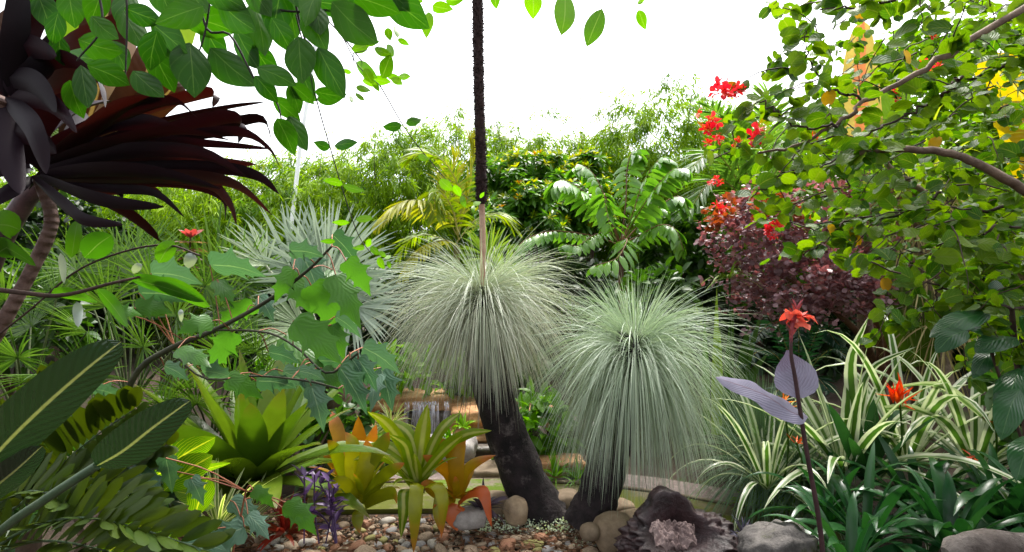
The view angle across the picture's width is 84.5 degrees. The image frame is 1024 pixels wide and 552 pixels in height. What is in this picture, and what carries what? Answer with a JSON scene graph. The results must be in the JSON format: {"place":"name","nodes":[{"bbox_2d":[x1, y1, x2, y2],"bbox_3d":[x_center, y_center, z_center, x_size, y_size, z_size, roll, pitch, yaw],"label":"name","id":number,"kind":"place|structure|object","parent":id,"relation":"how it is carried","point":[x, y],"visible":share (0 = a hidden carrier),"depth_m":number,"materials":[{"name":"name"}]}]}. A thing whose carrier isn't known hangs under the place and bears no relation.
{"place":"outdoors","nodes":[
{"label":"outdoors","id":0,"kind":"place"},
{"bbox_2d":[127,455,316,551],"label":"lobed leaf sapling","id":1,"kind":"object","parent":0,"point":[246,512],"visible":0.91,"depth_m":2.15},
{"bbox_2d":[291,464,347,543],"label":"purple heart plant","id":2,"kind":"object","parent":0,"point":[331,508],"visible":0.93,"depth_m":2.94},
{"bbox_2d":[324,432,403,532],"bbox_3d":[-0.836,1.162,3.282,0.469,0.523,0.464,0,0,0],"label":"bromeliad","id":3,"kind":"object","parent":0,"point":[362,480],"visible":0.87,"depth_m":3.23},
{"bbox_2d":[345,40,483,212],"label":"vine","id":4,"kind":"object","parent":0,"point":[446,184],"visible":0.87,"depth_m":1.72,"materials":[{"name":"green plant"}]},
{"bbox_2d":[329,21,410,102],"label":"vine","id":5,"kind":"object","parent":4,"relation":"attached to","point":[370,76],"visible":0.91,"depth_m":1.60,"materials":[{"name":"green plant"}]},
{"bbox_2d":[354,404,490,551],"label":"bromeliad","id":6,"kind":"object","parent":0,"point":[409,447],"visible":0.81,"depth_m":3.29,"materials":[{"name":"plant"}]},
{"bbox_2d":[421,437,494,530],"bbox_3d":[-0.313,1.225,3.445,0.427,0.566,0.430,0,0,0],"label":"bromeliad","id":7,"kind":"object","parent":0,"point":[456,474],"visible":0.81,"depth_m":3.38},
{"bbox_2d":[0,0,1011,258],"label":"sky","id":8,"kind":"structure","parent":0,"point":[525,57],"materials":[{"name":"white"}]},
{"bbox_2d":[0,316,1021,551],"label":"ground","id":9,"kind":"structure","parent":0,"point":[830,397],"depth_m":5.75,"materials":[{"name":"soil"}]},
{"bbox_2d":[0,247,100,397],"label":"fresh shrub","id":10,"kind":"object","parent":9,"relation":"on","point":[88,319],"visible":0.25,"depth_m":4.53,"materials":[{"name":"green plant"}]},
{"bbox_2d":[0,0,125,193],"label":"cordyline","id":11,"kind":"object","parent":9,"relation":"on","point":[34,73],"visible":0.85,"depth_m":1.46,"materials":[{"name":"plant"}]},
{"bbox_2d":[30,0,211,118],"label":"vine","id":12,"kind":"object","parent":11,"relation":"attached to","point":[170,57],"visible":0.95,"depth_m":1.44,"materials":[{"name":"green plant"}]},
{"bbox_2d":[190,0,429,154],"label":"vine","id":13,"kind":"object","parent":12,"relation":"hanging from","point":[255,28],"visible":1,"depth_m":1.47,"materials":[{"name":"green plant"}]},
{"bbox_2d":[295,15,390,268],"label":"vine","id":14,"kind":"object","parent":13,"relation":"hanging from","point":[343,144],"visible":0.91,"depth_m":1.60,"materials":[{"name":"green plant"}]},
{"bbox_2d":[419,0,646,45],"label":"vine","id":15,"kind":"object","parent":13,"relation":"attached to","point":[564,15],"visible":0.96,"depth_m":1.67,"materials":[{"name":"green plant"}]},
{"bbox_2d":[0,254,126,551],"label":"fan palm","id":16,"kind":"object","parent":9,"relation":"on","point":[15,358],"visible":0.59,"depth_m":3.29,"materials":[{"name":"green plant"}]},
{"bbox_2d":[4,190,162,361],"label":"understorey shrub","id":17,"kind":"object","parent":9,"relation":"on","point":[35,219],"visible":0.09,"depth_m":7.06,"materials":[{"name":"green plant"}]},
{"bbox_2d":[0,360,178,531],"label":"cycad","id":18,"kind":"object","parent":9,"relation":"on","point":[100,412],"visible":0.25,"depth_m":2.11,"materials":[{"name":"green plant"}]},
{"bbox_2d":[0,416,181,551],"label":"shade shrub","id":19,"kind":"object","parent":9,"relation":"on","point":[176,501],"visible":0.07,"depth_m":2.87,"materials":[{"name":"green plant"}]},
{"bbox_2d":[0,339,191,536],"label":"bird of paradise","id":20,"kind":"object","parent":9,"relation":"on","point":[37,410],"visible":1,"depth_m":1.14,"materials":[{"name":"green plant"}]},
{"bbox_2d":[0,0,195,271],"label":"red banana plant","id":21,"kind":"object","parent":9,"relation":"on","point":[23,204],"visible":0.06,"depth_m":3.11,"materials":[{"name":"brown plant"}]},
{"bbox_2d":[0,210,209,334],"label":"round leaf plant","id":22,"kind":"object","parent":9,"relation":"on","point":[96,245],"visible":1,"depth_m":1.84,"materials":[{"name":"plant"}]},
{"bbox_2d":[0,169,220,351],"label":"bamboo clump","id":23,"kind":"object","parent":9,"relation":"on","point":[2,207],"visible":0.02,"depth_m":8.58,"materials":[{"name":"green plant"}]},
{"bbox_2d":[0,448,235,551],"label":"cycad","id":24,"kind":"object","parent":9,"relation":"on","point":[144,503],"visible":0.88,"depth_m":1.63,"materials":[{"name":"green plant"}]},
{"bbox_2d":[0,86,279,342],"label":"cordyline","id":25,"kind":"object","parent":9,"relation":"on","point":[140,151],"visible":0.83,"depth_m":1.80,"materials":[{"name":"plant"}]},
{"bbox_2d":[54,436,228,551],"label":"variegated ginger","id":26,"kind":"object","parent":9,"relation":"on","point":[194,450],"visible":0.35,"depth_m":2.38,"materials":[{"name":"green plant"}]},
{"bbox_2d":[22,217,260,417],"bbox_3d":[-2.400,0.598,3.790,1.746,2.104,0.891,0,0,25],"label":"fan palm","id":27,"kind":"object","parent":9,"relation":"on","point":[208,291],"visible":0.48,"depth_m":3.74,"materials":[{"name":"green plant"}]},
{"bbox_2d":[1,196,293,445],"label":"fan palm","id":28,"kind":"object","parent":9,"relation":"on","point":[249,292],"visible":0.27,"depth_m":4.67,"materials":[{"name":"green plant"}]},
{"bbox_2d":[85,153,315,353],"bbox_3d":[-4.808,-0.276,8.942,4.024,3.440,4.076,0,0,0],"label":"bamboo clump","id":29,"kind":"object","parent":9,"relation":"on","point":[194,202],"visible":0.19,"depth_m":7.89,"materials":[{"name":"green plant"}]},
{"bbox_2d":[122,284,286,518],"bbox_3d":[-1.864,0.838,3.721,1.008,1.623,1.157,0,0,0],"label":"fan palm","id":30,"kind":"object","parent":9,"relation":"on","point":[198,402],"visible":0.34,"depth_m":3.71,"materials":[{"name":"green plant"}]},
{"bbox_2d":[72,349,388,530],"bbox_3d":[-1.506,0.917,3.356,1.698,0.931,1.503,0,0,0],"label":"giant bromeliad","id":31,"kind":"object","parent":9,"relation":"on","point":[255,441],"visible":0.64,"depth_m":3.14,"materials":[{"name":"green plant"}]},
{"bbox_2d":[180,460,275,526],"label":"spider plant","id":32,"kind":"object","parent":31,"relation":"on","point":[218,511],"visible":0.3,"depth_m":2.77,"materials":[{"name":"green plant"}]},
{"bbox_2d":[93,229,401,551],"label":"lobed leaf shrub","id":33,"kind":"object","parent":9,"relation":"on","point":[311,346],"visible":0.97,"depth_m":2.48,"materials":[{"name":"plant"}]},
{"bbox_2d":[178,497,319,551],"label":"leaf litter","id":34,"kind":"object","parent":9,"relation":"on","point":[248,549],"visible":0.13,"depth_m":3.38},
{"bbox_2d":[205,246,362,370],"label":"understorey shrub","id":35,"kind":"object","parent":9,"relation":"on","point":[350,349],"visible":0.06,"depth_m":6.86,"materials":[{"name":"green plant"}]},
{"bbox_2d":[257,492,321,550],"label":"red bromeliad","id":36,"kind":"object","parent":9,"relation":"on","point":[284,523],"visible":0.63,"depth_m":2.98,"materials":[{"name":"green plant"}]},
{"bbox_2d":[186,137,412,338],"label":"bamboo clump","id":37,"kind":"object","parent":9,"relation":"on","point":[283,197],"visible":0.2,"depth_m":8.64,"materials":[{"name":"green plant"}]},
{"bbox_2d":[219,195,413,467],"bbox_3d":[-1.593,0.442,4.612,1.704,2.308,0.926,0,0,0],"label":"silver fan palm","id":38,"kind":"object","parent":9,"relation":"on","point":[329,229],"visible":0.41,"depth_m":4.47,"materials":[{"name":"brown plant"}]},
{"bbox_2d":[282,395,379,494],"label":"shade shrub","id":39,"kind":"object","parent":9,"relation":"on","point":[368,419],"visible":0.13,"depth_m":4.31,"materials":[{"name":"green plant"}]},
{"bbox_2d":[312,412,377,492],"bbox_3d":[-1.118,1.189,3.804,0.456,0.547,0.499,0,0,26],"label":"bromeliad","id":40,"kind":"object","parent":9,"relation":"on","point":[336,429],"visible":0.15,"depth_m":3.80,"materials":[{"name":"orange plant"}]},
{"bbox_2d":[273,118,478,339],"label":"bamboo clump","id":41,"kind":"object","parent":9,"relation":"on","point":[422,182],"visible":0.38,"depth_m":8.88,"materials":[{"name":"green plant"}]},
{"bbox_2d":[359,251,470,368],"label":"understorey shrub","id":42,"kind":"object","parent":9,"relation":"on","point":[387,327],"visible":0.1,"depth_m":7.19,"materials":[{"name":"green plant"}]},
{"bbox_2d":[390,410,450,440],"bbox_3d":[-0.735,1.440,5.443,0.941,0.355,0.325,0,0,7],"label":"ledge rock","id":43,"kind":"object","parent":9,"relation":"on","point":[418,415],"visible":0.08,"depth_m":5.32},
{"bbox_2d":[371,388,451,412],"bbox_3d":[-1.001,1.212,5.505,0.846,0.177,0.428,0,0,-7],"label":"ledge rock","id":44,"kind":"object","parent":43,"relation":"on","point":[409,398],"visible":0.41,"depth_m":5.33,"materials":[{"name":"stone"}]},
{"bbox_2d":[444,395,476,410],"bbox_3d":[-0.354,1.287,5.597,0.662,0.140,0.423,0,0,-7],"label":"ledge rock","id":45,"kind":"object","parent":43,"relation":"on","point":[459,402],"visible":0.19,"depth_m":5.46,"materials":[{"name":"stone"}]},
{"bbox_2d":[367,339,473,399],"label":"broadleaf plant","id":46,"kind":"object","parent":45,"relation":"on","point":[402,386],"visible":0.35,"depth_m":5.45,"materials":[{"name":"green plant"}]},
{"bbox_2d":[244,516,599,551],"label":"gravel","id":47,"kind":"structure","parent":9,"relation":"on","point":[435,533],"depth_m":3.45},
{"bbox_2d":[249,507,637,551],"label":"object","id":48,"kind":"object","parent":9,"relation":"on","point":[528,546],"visible":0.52,"depth_m":3.37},
{"bbox_2d":[453,505,486,530],"bbox_3d":[-0.267,1.470,3.420,0.246,0.125,0.172,0,0,-17],"label":"boulder","id":49,"kind":"object","parent":48,"relation":"on","point":[471,517],"visible":0.75,"depth_m":3.35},
{"bbox_2d":[371,128,522,395],"bbox_3d":[-0.659,-0.017,6.068,1.564,3.303,1.235,0,0,0],"label":"golden palm","id":50,"kind":"object","parent":9,"relation":"on","point":[427,208],"visible":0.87,"depth_m":6.10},
{"bbox_2d":[348,94,558,337],"bbox_3d":[-0.955,-1.017,10.121,3.967,4.537,4.003,0,0,-28],"label":"bamboo clump","id":51,"kind":"object","parent":9,"relation":"on","point":[457,129],"visible":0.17,"depth_m":9.47,"materials":[{"name":"green plant"}]},
{"bbox_2d":[351,0,602,531],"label":"grass tree","id":52,"kind":"object","parent":9,"relation":"on","point":[482,313],"visible":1,"depth_m":3.62,"materials":[{"name":"plant"}]},
{"bbox_2d":[475,443,493,458],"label":"ledge rock","id":53,"kind":"object","parent":9,"relation":"on","point":[483,449],"visible":0.04,"depth_m":4.81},
{"bbox_2d":[450,426,486,442],"bbox_3d":[-0.338,1.438,5.103,0.582,0.128,0.366,0,0,-7],"label":"ledge rock","id":54,"kind":"object","parent":53,"relation":"on","point":[481,438],"visible":0.14,"depth_m":4.95,"materials":[{"name":"beige stone"}]},
{"bbox_2d":[451,405,482,428],"bbox_3d":[-0.357,1.335,5.245,0.455,0.235,0.334,0,0,-9],"label":"ledge rock","id":55,"kind":"object","parent":54,"relation":"on","point":[472,415],"visible":0.36,"depth_m":5.10,"materials":[{"name":"beige stone"}]},
{"bbox_2d":[448,222,534,295],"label":"fan palm","id":56,"kind":"object","parent":9,"relation":"on","point":[476,241],"visible":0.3,"depth_m":4.98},
{"bbox_2d":[468,204,522,272],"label":"whorled shrub","id":57,"kind":"object","parent":9,"relation":"on","point":[499,223],"visible":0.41,"depth_m":6.88,"materials":[{"name":"green plant"}]},
{"bbox_2d":[503,495,527,526],"bbox_3d":[0.023,1.481,3.550,0.154,0.197,0.160,0,0,-17],"label":"boulder","id":58,"kind":"object","parent":9,"relation":"on","point":[516,512],"visible":0.98,"depth_m":3.50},
{"bbox_2d":[428,102,630,340],"bbox_3d":[0.376,-0.996,10.345,4.054,4.397,3.844,0,0,0],"label":"bamboo clump","id":59,"kind":"object","parent":9,"relation":"on","point":[536,144],"visible":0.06,"depth_m":9.86,"materials":[{"name":"green plant"}]},
{"bbox_2d":[471,162,593,360],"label":"whorled shrub","id":60,"kind":"object","parent":9,"relation":"on","point":[530,204],"visible":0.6,"depth_m":7.13,"materials":[{"name":"green plant"}]},
{"bbox_2d":[473,146,594,347],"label":"whorled shrub","id":61,"kind":"object","parent":9,"relation":"on","point":[545,164],"visible":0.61,"depth_m":7.93,"materials":[{"name":"green plant"}]},
{"bbox_2d":[477,514,595,545],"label":"groundcover","id":62,"kind":"object","parent":9,"relation":"on","point":[538,528],"visible":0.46,"depth_m":3.50,"materials":[{"name":"white plant"}]},
{"bbox_2d":[491,377,582,459],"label":"broadleaf plant","id":63,"kind":"object","parent":9,"relation":"on","point":[532,416],"visible":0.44,"depth_m":4.68,"materials":[{"name":"green plant"}]},
{"bbox_2d":[538,452,585,477],"bbox_3d":[0.342,1.567,4.554,0.541,0.241,0.334,0,0,-1],"label":"ledge rock","id":64,"kind":"object","parent":9,"relation":"on","point":[545,464],"visible":0.2,"depth_m":4.42,"materials":[{"name":"beige stone"}]},
{"bbox_2d":[522,247,628,370],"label":"understorey shrub","id":65,"kind":"object","parent":9,"relation":"on","point":[573,267],"visible":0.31,"depth_m":6.81,"materials":[{"name":"green plant"}]},
{"bbox_2d":[537,174,624,358],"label":"whorled shrub","id":66,"kind":"object","parent":9,"relation":"on","point":[605,187],"visible":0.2,"depth_m":7.57,"materials":[{"name":"green plant"}]},
{"bbox_2d":[569,147,614,352],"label":"whorled shrub","id":67,"kind":"object","parent":9,"relation":"on","point":[592,159],"visible":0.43,"depth_m":8.30,"materials":[{"name":"green plant"}]},
{"bbox_2d":[510,149,693,325],"bbox_3d":[0.842,0.145,5.237,1.751,2.811,1.145,0,0,0],"label":"pinnate tree","id":68,"kind":"object","parent":9,"relation":"on","point":[597,205],"visible":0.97,"depth_m":5.19,"materials":[{"name":"plant"}]},
{"bbox_2d":[593,511,629,551],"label":"boulder","id":69,"kind":"object","parent":9,"relation":"on","point":[609,524],"visible":0.65,"depth_m":3.14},
{"bbox_2d":[531,111,702,319],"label":"bamboo clump","id":70,"kind":"object","parent":9,"relation":"on","point":[616,146],"visible":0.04,"depth_m":9.32,"materials":[{"name":"green plant"}]},
{"bbox_2d":[513,267,768,529],"bbox_3d":[0.731,0.757,3.414,1.554,1.670,1.652,0,0,0],"label":"grass tree","id":71,"kind":"object","parent":9,"relation":"on","point":[628,379],"visible":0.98,"depth_m":3.25,"materials":[{"name":"plant"}]},
{"bbox_2d":[604,256,706,410],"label":"leafy shrub","id":72,"kind":"object","parent":9,"relation":"on","point":[661,270],"visible":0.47,"depth_m":5.72,"materials":[{"name":"green plant"}]},
{"bbox_2d":[571,68,779,347],"bbox_3d":[2.632,-1.143,9.834,3.837,4.690,3.935,0,0,0],"label":"bamboo clump","id":73,"kind":"object","parent":9,"relation":"on","point":[645,121],"visible":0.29,"depth_m":9.08,"materials":[{"name":"green plant"}]},
{"bbox_2d":[614,485,738,551],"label":"burl","id":74,"kind":"object","parent":9,"relation":"on","point":[664,519],"visible":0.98,"depth_m":2.81,"materials":[{"name":"brown wood"}]},
{"bbox_2d":[629,201,742,370],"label":"understorey shrub","id":75,"kind":"object","parent":9,"relation":"on","point":[656,252],"visible":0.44,"depth_m":6.62,"materials":[{"name":"green plant"}]},
{"bbox_2d":[632,266,745,370],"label":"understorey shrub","id":76,"kind":"object","parent":9,"relation":"on","point":[721,300],"visible":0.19,"depth_m":6.83,"materials":[{"name":"green plant"}]},
{"bbox_2d":[702,289,766,434],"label":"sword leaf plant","id":77,"kind":"object","parent":9,"relation":"on","point":[749,350],"visible":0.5,"depth_m":4.79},
{"bbox_2d":[628,87,856,344],"bbox_3d":[3.880,-0.982,9.533,3.957,4.506,3.895,0,0,0],"label":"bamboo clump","id":78,"kind":"object","parent":9,"relation":"on","point":[688,190],"visible":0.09,"depth_m":8.83,"materials":[{"name":"green plant"}]},
{"bbox_2d":[671,81,841,366],"bbox_3d":[2.819,-0.101,6.547,2.045,4.158,0.954,0,0,0],"label":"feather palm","id":79,"kind":"object","parent":9,"relation":"on","point":[739,173],"visible":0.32,"depth_m":6.51,"materials":[{"name":"green plant"}]},
{"bbox_2d":[673,367,858,539],"bbox_3d":[1.737,1.179,3.911,1.319,1.138,1.332,0,0,0],"label":"young grass tree","id":80,"kind":"object","parent":9,"relation":"on","point":[759,415],"visible":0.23,"depth_m":3.81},
{"bbox_2d":[716,299,825,551],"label":"canna","id":81,"kind":"object","parent":9,"relation":"on","point":[796,377],"visible":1,"depth_m":2.20,"materials":[{"name":"purple plant"}]},
{"bbox_2d":[737,519,819,551],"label":"boulder","id":82,"kind":"object","parent":9,"relation":"on","point":[776,535],"visible":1,"depth_m":2.48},
{"bbox_2d":[697,271,875,380],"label":"understorey shrub","id":83,"kind":"object","parent":9,"relation":"on","point":[837,371],"visible":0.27,"depth_m":6.63,"materials":[{"name":"green plant"}]},
{"bbox_2d":[665,387,927,536],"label":"variegated strap plant","id":84,"kind":"object","parent":9,"relation":"on","point":[766,456],"visible":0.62,"depth_m":3.46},
{"bbox_2d":[734,319,861,397],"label":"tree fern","id":85,"kind":"object","parent":9,"relation":"on","point":[804,336],"visible":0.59,"depth_m":4.95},
{"bbox_2d":[693,171,915,420],"bbox_3d":[2.646,0.328,4.757,2.239,2.502,1.256,0,0,-15],"label":"smoke bush","id":86,"kind":"object","parent":9,"relation":"on","point":[820,294],"visible":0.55,"depth_m":4.58,"materials":[{"name":"purple plant"}]},
{"bbox_2d":[730,404,889,539],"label":"young grass tree","id":87,"kind":"object","parent":9,"relation":"on","point":[788,495],"visible":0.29,"depth_m":3.50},
{"bbox_2d":[738,443,929,550],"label":"strap leaf plant","id":88,"kind":"object","parent":9,"relation":"on","point":[850,473],"visible":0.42,"depth_m":3.09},
{"bbox_2d":[762,482,930,551],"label":"strap leaf plant","id":89,"kind":"object","parent":9,"relation":"on","point":[857,537],"visible":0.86,"depth_m":2.47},
{"bbox_2d":[695,0,1023,393],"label":"bauhinia tree","id":90,"kind":"object","parent":9,"relation":"on","point":[983,224],"visible":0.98,"depth_m":2.23,"materials":[{"name":"green plant"}]},
{"bbox_2d":[788,399,944,479],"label":"broad leaf plant","id":91,"kind":"object","parent":9,"relation":"on","point":[850,444],"visible":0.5,"depth_m":3.27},
{"bbox_2d":[718,335,1020,522],"bbox_3d":[2.020,0.798,3.265,1.532,0.886,1.416,0,0,0],"label":"variegated strap plant","id":92,"kind":"object","parent":9,"relation":"on","point":[855,412],"visible":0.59,"depth_m":3.32,"materials":[{"name":"plant"}]},
{"bbox_2d":[787,318,985,484],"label":"variegated strap plant","id":93,"kind":"object","parent":9,"relation":"on","point":[850,377],"visible":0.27,"depth_m":3.49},
{"bbox_2d":[878,374,921,455],"bbox_3d":[2.202,0.868,3.180,0.194,0.666,0.207,0,0,-31],"label":"heliconia","id":94,"kind":"object","parent":9,"relation":"on","point":[895,394],"visible":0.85,"depth_m":3.19,"materials":[{"name":"orange plant"}]},
{"bbox_2d":[777,315,1023,549],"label":"variegated strap plant","id":95,"kind":"object","parent":9,"relation":"on","point":[932,404],"visible":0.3,"depth_m":3.45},
{"bbox_2d":[816,338,1010,487],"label":"variegated strap plant","id":96,"kind":"object","parent":9,"relation":"on","point":[980,436],"visible":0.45,"depth_m":3.23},
{"bbox_2d":[822,105,1019,476],"bbox_3d":[3.350,0.148,4.643,1.593,2.930,1.544,0,0,0],"label":"shrub","id":97,"kind":"object","parent":9,"relation":"on","point":[944,364],"visible":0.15,"depth_m":4.51,"materials":[{"name":"green plant"}]},
{"bbox_2d":[821,1,1022,361],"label":"tall shrub","id":98,"kind":"object","parent":9,"relation":"on","point":[985,126],"visible":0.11,"depth_m":6.17,"materials":[{"name":"green plant"}]},
{"bbox_2d":[833,435,1017,551],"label":"strap leaf plant","id":99,"kind":"object","parent":9,"relation":"on","point":[891,472],"visible":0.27,"depth_m":3.01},
{"bbox_2d":[874,161,986,451],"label":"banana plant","id":100,"kind":"object","parent":9,"relation":"on","point":[912,341],"visible":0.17,"depth_m":4.58,"materials":[{"name":"green plant"}]},
{"bbox_2d":[838,457,1023,543],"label":"strap leaf plant","id":101,"kind":"object","parent":9,"relation":"on","point":[975,509],"visible":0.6,"depth_m":2.58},
{"bbox_2d":[888,440,1023,551],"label":"strap leaf plant","id":102,"kind":"object","parent":9,"relation":"on","point":[994,513],"visible":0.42,"depth_m":2.77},
{"bbox_2d":[929,280,1023,480],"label":"broad leaf shrub","id":103,"kind":"object","parent":9,"relation":"on","point":[949,331],"visible":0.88,"depth_m":2.32,"materials":[{"name":"plant"}]},
{"bbox_2d":[941,528,1023,551],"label":"rock","id":104,"kind":"object","parent":9,"relation":"on","point":[984,540],"visible":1,"depth_m":2.17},
{"bbox_2d":[952,449,1023,532],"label":"strap leaf plant","id":105,"kind":"object","parent":9,"relation":"on","point":[1019,492],"visible":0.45,"depth_m":2.68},
{"bbox_2d":[965,338,1022,487],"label":"shade shrub","id":106,"kind":"object","parent":9,"relation":"on","point":[989,378],"visible":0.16,"depth_m":3.29,"materials":[{"name":"green plant"}]},
{"bbox_2d":[307,483,845,545],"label":"path","id":107,"kind":"structure","parent":0,"point":[388,507],"depth_m":3.86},
{"bbox_2d":[386,478,845,531],"bbox_3d":[0.357,1.575,4.072,3.823,0.036,0.507,0,0,13],"label":"path edging","id":108,"kind":"object","parent":107,"relation":"on","point":[626,488],"visible":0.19,"depth_m":4.14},
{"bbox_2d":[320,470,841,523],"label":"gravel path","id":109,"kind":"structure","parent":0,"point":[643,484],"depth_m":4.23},
{"bbox_2d":[801,22,910,388],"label":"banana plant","id":110,"kind":"object","parent":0,"point":[884,105],"visible":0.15,"depth_m":5.30,"materials":[{"name":"plant"}]},
{"bbox_2d":[770,441,959,551],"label":"strap leaf plant","id":111,"kind":"object","parent":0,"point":[895,493],"visible":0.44,"depth_m":2.77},
{"bbox_2d":[975,52,1023,177],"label":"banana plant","id":112,"kind":"object","parent":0,"point":[1016,138],"visible":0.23,"depth_m":4.71,"materials":[{"name":"yellow plant"}]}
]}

